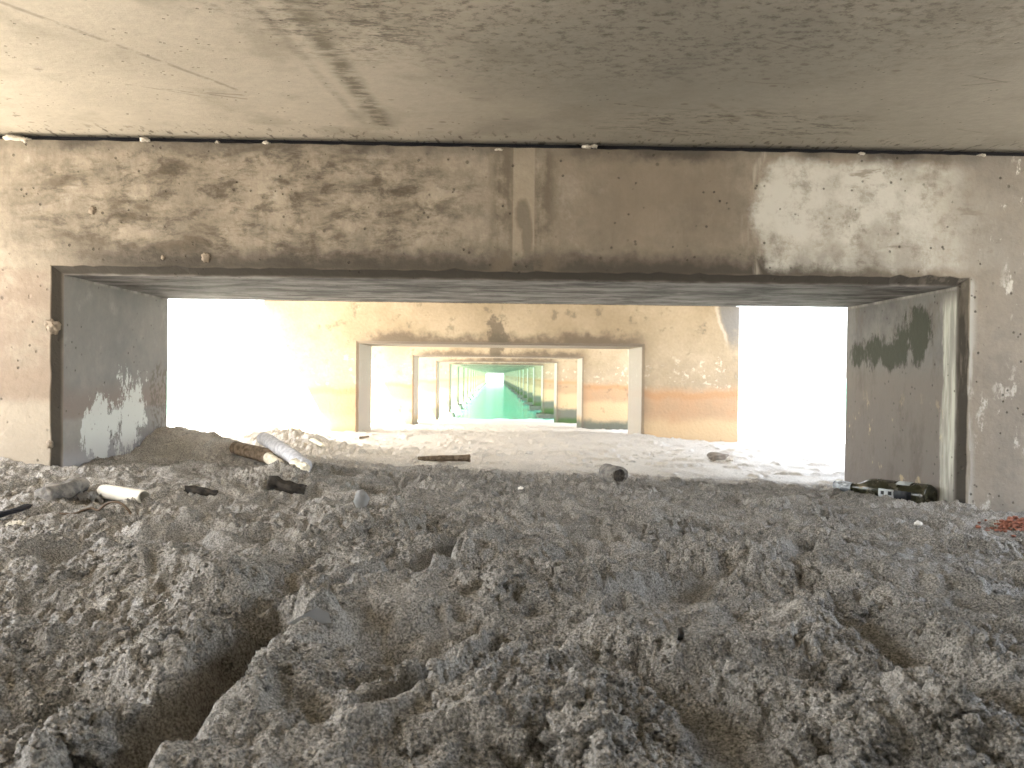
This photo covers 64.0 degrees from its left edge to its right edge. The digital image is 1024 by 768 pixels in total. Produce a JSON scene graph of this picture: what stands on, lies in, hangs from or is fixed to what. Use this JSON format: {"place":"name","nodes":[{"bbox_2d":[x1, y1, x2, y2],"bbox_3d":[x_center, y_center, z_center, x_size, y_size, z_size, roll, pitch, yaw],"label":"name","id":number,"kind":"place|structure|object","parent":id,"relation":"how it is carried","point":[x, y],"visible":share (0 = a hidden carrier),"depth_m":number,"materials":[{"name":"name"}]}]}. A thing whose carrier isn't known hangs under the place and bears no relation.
{"place":"outdoors","nodes":[
{"label":"outdoors","id":0,"kind":"place"},
{"bbox_2d":[309,438,324,446],"bbox_3d":[-0.914,0.276,3.850,0.034,0.034,0.129,0,1,-35],"label":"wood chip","id":1,"kind":"object","parent":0,"point":[315,441],"visible":1,"depth_m":3.84,"materials":[{"name":"beige wood"}]},
{"bbox_2d":[167,371,845,424],"bbox_3d":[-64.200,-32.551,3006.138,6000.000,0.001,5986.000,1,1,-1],"label":"sea","id":2,"kind":"structure","parent":0,"point":[797,401],"depth_m":39.06,"materials":[{"name":"green liquid"}]},
{"bbox_2d":[477,371,512,389],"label":"pier bent","id":3,"kind":"object","parent":2,"relation":"in","point":[478,380],"visible":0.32,"depth_m":64.08,"materials":[{"name":"beige concrete"}]},
{"bbox_2d":[480,371,509,387],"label":"pier bent","id":4,"kind":"object","parent":2,"relation":"in","point":[485,371],"visible":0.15,"depth_m":74.35,"materials":[{"name":"beige concrete"}]},
{"bbox_2d":[483,372,506,383],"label":"pier bent","id":5,"kind":"object","parent":2,"relation":"in","point":[498,372],"visible":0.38,"depth_m":94.97,"materials":[{"name":"beige concrete"}]},
{"bbox_2d":[481,372,508,386],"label":"pier bent","id":6,"kind":"object","parent":2,"relation":"in","point":[481,379],"visible":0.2,"depth_m":79.51,"materials":[{"name":"beige concrete"}]},
{"bbox_2d":[471,369,519,394],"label":"pier bent","id":7,"kind":"object","parent":2,"relation":"in","point":[472,381],"visible":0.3,"depth_m":48.68,"materials":[{"name":"beige concrete"}]},
{"bbox_2d":[464,368,526,400],"bbox_3d":[-0.777,0.440,38.762,4.663,3.095,1.097,1,1,-1],"label":"pier bent","id":8,"kind":"object","parent":2,"relation":"in","point":[466,397],"visible":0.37,"depth_m":38.36,"materials":[{"name":"beige concrete"}]},
{"bbox_2d":[468,369,522,397],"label":"pier bent","id":9,"kind":"object","parent":2,"relation":"in","point":[520,395],"visible":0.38,"depth_m":43.53,"materials":[{"name":"beige concrete"}]},
{"bbox_2d":[474,370,516,392],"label":"pier bent","id":10,"kind":"object","parent":2,"relation":"in","point":[475,391],"visible":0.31,"depth_m":53.81,"materials":[{"name":"beige concrete"}]},
{"bbox_2d":[479,371,511,388],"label":"pier bent","id":11,"kind":"object","parent":2,"relation":"in","point":[510,387],"visible":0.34,"depth_m":69.25,"materials":[{"name":"beige concrete"}]},
{"bbox_2d":[476,370,514,391],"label":"pier bent","id":12,"kind":"object","parent":2,"relation":"in","point":[513,389],"visible":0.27,"depth_m":58.97,"materials":[{"name":"beige concrete"}]},
{"bbox_2d":[451,365,540,409],"bbox_3d":[-0.558,0.555,28.476,4.662,3.095,1.093,1,1,-1],"label":"pier bent","id":13,"kind":"object","parent":2,"relation":"in","point":[456,405],"visible":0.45,"depth_m":28.09,"materials":[{"name":"beige concrete"}]},
{"bbox_2d":[459,367,532,404],"bbox_3d":[-0.667,0.497,33.618,4.659,3.094,1.096,1,1,-1],"label":"pier bent","id":14,"kind":"object","parent":2,"relation":"in","point":[529,384],"visible":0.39,"depth_m":33.23,"materials":[{"name":"beige concrete"}]},
{"bbox_2d":[439,362,553,418],"bbox_3d":[-0.446,0.613,23.331,4.652,3.094,1.096,1,1,-1],"label":"pier bent","id":15,"kind":"object","parent":2,"relation":"in","point":[547,390],"visible":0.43,"depth_m":22.95,"materials":[{"name":"beige concrete"}]},
{"bbox_2d":[418,357,576,422],"bbox_3d":[-0.267,0.670,18.189,4.522,3.092,1.096,1,1,-1],"label":"pier bent","id":16,"kind":"object","parent":2,"relation":"in","point":[565,390],"visible":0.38,"depth_m":17.82,"materials":[{"name":"beige concrete"}]},
{"bbox_2d":[167,299,846,378],"label":"sky","id":17,"kind":"structure","parent":0,"point":[205,335],"materials":[{"name":"white"}]},
{"bbox_2d":[0,416,1023,767],"bbox_3d":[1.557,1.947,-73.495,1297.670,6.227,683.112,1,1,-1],"label":"sand","id":18,"kind":"structure","parent":0,"point":[794,460],"depth_m":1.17,"materials":[{"name":"grey sand"}]},
{"bbox_2d":[5,520,25,525],"bbox_3d":[-0.938,0.263,1.554,0.040,0.011,0.022,1,1,-1],"label":"paper scrap","id":19,"kind":"object","parent":18,"relation":"on","point":[18,522],"visible":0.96,"depth_m":1.55,"materials":[{"name":"white paper"}]},
{"bbox_2d":[0,504,31,517],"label":"rubber strap","id":20,"kind":"object","parent":18,"relation":"on","point":[21,508],"visible":1,"depth_m":1.60,"materials":[{"name":"black rubber"}]},
{"bbox_2d":[34,476,89,500],"bbox_3d":[-0.974,0.233,1.779,0.050,0.054,0.120,1,1,14],"label":"driftwood log","id":21,"kind":"object","parent":18,"relation":"on","point":[72,487],"visible":0.88,"depth_m":1.76,"materials":[{"name":"grey wood"}]},
{"bbox_2d":[28,501,131,516],"bbox_3d":[-0.849,0.246,1.618,0.210,0.035,0.040,1,1,-1],"label":"bent wire","id":22,"kind":"object","parent":18,"relation":"on","point":[105,504],"visible":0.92,"depth_m":1.62,"materials":[{"name":"brown metal"}]},
{"bbox_2d":[74,490,103,502],"bbox_3d":[-0.931,0.246,1.802,0.080,0.025,0.050,1,1,-1],"label":"plastic wrapper","id":23,"kind":"object","parent":18,"relation":"on","point":[85,495],"visible":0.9,"depth_m":1.79,"materials":[{"name":"grey plastic"}]},
{"bbox_2d":[97,484,150,502],"bbox_3d":[-0.845,0.239,1.780,0.161,0.031,0.031,1,1,34],"label":"plastic tube","id":24,"kind":"object","parent":18,"relation":"on","point":[113,492],"visible":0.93,"depth_m":1.76,"materials":[{"name":"white plastic"}]},
{"bbox_2d":[184,485,217,495],"bbox_3d":[-0.699,0.241,1.842,0.076,0.028,0.028,1,1,-1],"label":"driftwood log","id":25,"kind":"object","parent":18,"relation":"on","point":[195,489],"visible":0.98,"depth_m":1.83,"materials":[{"name":"black wood"}]},
{"bbox_2d":[229,441,282,463],"bbox_3d":[-0.865,0.234,2.761,0.220,0.072,0.056,1,1,32],"label":"driftwood log","id":26,"kind":"object","parent":18,"relation":"on","point":[249,451],"visible":0.69,"depth_m":2.75,"materials":[{"name":"brown wood"}]},
{"bbox_2d":[263,452,283,464],"bbox_3d":[-0.749,0.241,2.572,0.041,0.045,0.128,0,1,-33],"label":"wood chunk","id":27,"kind":"object","parent":18,"relation":"on","point":[269,457],"visible":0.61,"depth_m":2.57,"materials":[{"name":"beige wood"}]},
{"bbox_2d":[257,432,311,471],"bbox_3d":[-0.737,0.216,2.639,0.051,0.089,0.545,0,1,-30],"label":"driftwood log","id":28,"kind":"object","parent":18,"relation":"on","point":[279,448],"visible":0.8,"depth_m":2.63,"materials":[{"name":"white wood"}]},
{"bbox_2d":[266,475,306,494],"bbox_3d":[-0.537,0.242,1.943,0.098,0.051,0.043,1,1,-1],"label":"driftwood log","id":29,"kind":"object","parent":18,"relation":"on","point":[277,483],"visible":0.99,"depth_m":1.94,"materials":[{"name":"black wood"}]},
{"bbox_2d":[289,458,310,470],"bbox_3d":[-0.619,0.237,2.394,0.031,0.035,0.085,0,1,-42],"label":"wood chunk","id":30,"kind":"object","parent":18,"relation":"on","point":[305,466],"visible":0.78,"depth_m":2.37,"materials":[{"name":"beige wood"}]},
{"bbox_2d":[287,607,331,624],"bbox_3d":[-0.243,0.278,0.984,0.052,0.019,0.007,1,-25,-9],"label":"plastic shard","id":31,"kind":"object","parent":18,"relation":"on","point":[319,615],"visible":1,"depth_m":0.98,"materials":[{"name":"grey plastic"}]},
{"bbox_2d":[353,489,369,507],"bbox_3d":[-0.311,0.236,1.694,0.035,0.034,0.020,-8,20,-24],"label":"plastic cup","id":32,"kind":"object","parent":18,"relation":"on","point":[361,498],"visible":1,"depth_m":1.69,"materials":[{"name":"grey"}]},
{"bbox_2d":[418,454,470,461],"bbox_3d":[-0.299,0.326,3.619,0.235,0.034,0.034,1,1,-1],"label":"driftwood stick","id":33,"kind":"object","parent":18,"relation":"on","point":[459,458],"visible":0.98,"depth_m":3.61,"materials":[{"name":"brown wood"}]},
{"bbox_2d":[260,300,739,441],"bbox_3d":[-0.118,0.775,7.901,4.380,3.073,0.774,1,1,-1],"label":"pier bent","id":34,"kind":"object","parent":18,"relation":"on","point":[683,372],"visible":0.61,"depth_m":7.51,"materials":[{"name":"concrete"}]},
{"bbox_2d":[371,346,628,429],"bbox_3d":[-0.228,0.718,13.044,4.380,3.073,0.774,1,1,-1],"label":"pier bent","id":35,"kind":"object","parent":18,"relation":"on","point":[602,388],"visible":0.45,"depth_m":12.67,"materials":[{"name":"beige concrete"}]},
{"bbox_2d":[0,134,1023,512],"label":"pier bent","id":36,"kind":"object","parent":18,"relation":"on","point":[912,262],"visible":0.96,"depth_m":2.37,"materials":[{"name":"concrete"}]},
{"bbox_2d":[599,464,627,483],"bbox_3d":[0.303,0.271,2.465,0.060,0.057,0.095,0,1,-24],"label":"log stub","id":37,"kind":"object","parent":18,"relation":"on","point":[609,473],"visible":0.98,"depth_m":2.44,"materials":[{"name":"grey wood"}]},
{"bbox_2d":[707,452,729,460],"bbox_3d":[1.179,0.417,4.675,0.130,0.059,0.102,1,1,-1],"label":"stone","id":38,"kind":"object","parent":18,"relation":"on","point":[713,456],"visible":0.9,"depth_m":4.65,"materials":[{"name":"grey stone"}]},
{"bbox_2d":[833,478,936,502],"bbox_3d":[1.178,0.341,2.620,0.076,0.076,0.336,0,0,-31],"label":"wine bottle","id":39,"kind":"object","parent":18,"relation":"on","point":[914,492],"visible":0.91,"depth_m":2.55,"materials":[{"name":"green glass"}]},
{"bbox_2d":[914,520,921,526],"bbox_3d":[0.954,0.329,1.924,0.020,0.016,0.014,1,1,-1],"label":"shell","id":40,"kind":"object","parent":18,"relation":"on","point":[918,523],"visible":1,"depth_m":1.92},
{"bbox_2d":[975,516,1023,536],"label":"brick crumbs","id":41,"kind":"object","parent":18,"relation":"on","point":[1004,525],"visible":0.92,"depth_m":1.95,"materials":[{"name":"brick"}]},
{"bbox_2d":[677,626,683,640],"bbox_3d":[0.192,0.286,0.932,0.008,0.020,0.010,1,1,-1],"label":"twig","id":42,"kind":"object","parent":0,"point":[680,632],"visible":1,"depth_m":0.93,"materials":[{"name":"black wood"}]},
{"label":"pier bent","id":43,"kind":"object","parent":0,"visible":0},
{"bbox_2d":[0,0,1023,152],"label":"pier deck","id":44,"kind":"structure","parent":43,"relation":"on","point":[920,75],"depth_m":1.82,"materials":[{"name":"concrete"}]}
]}

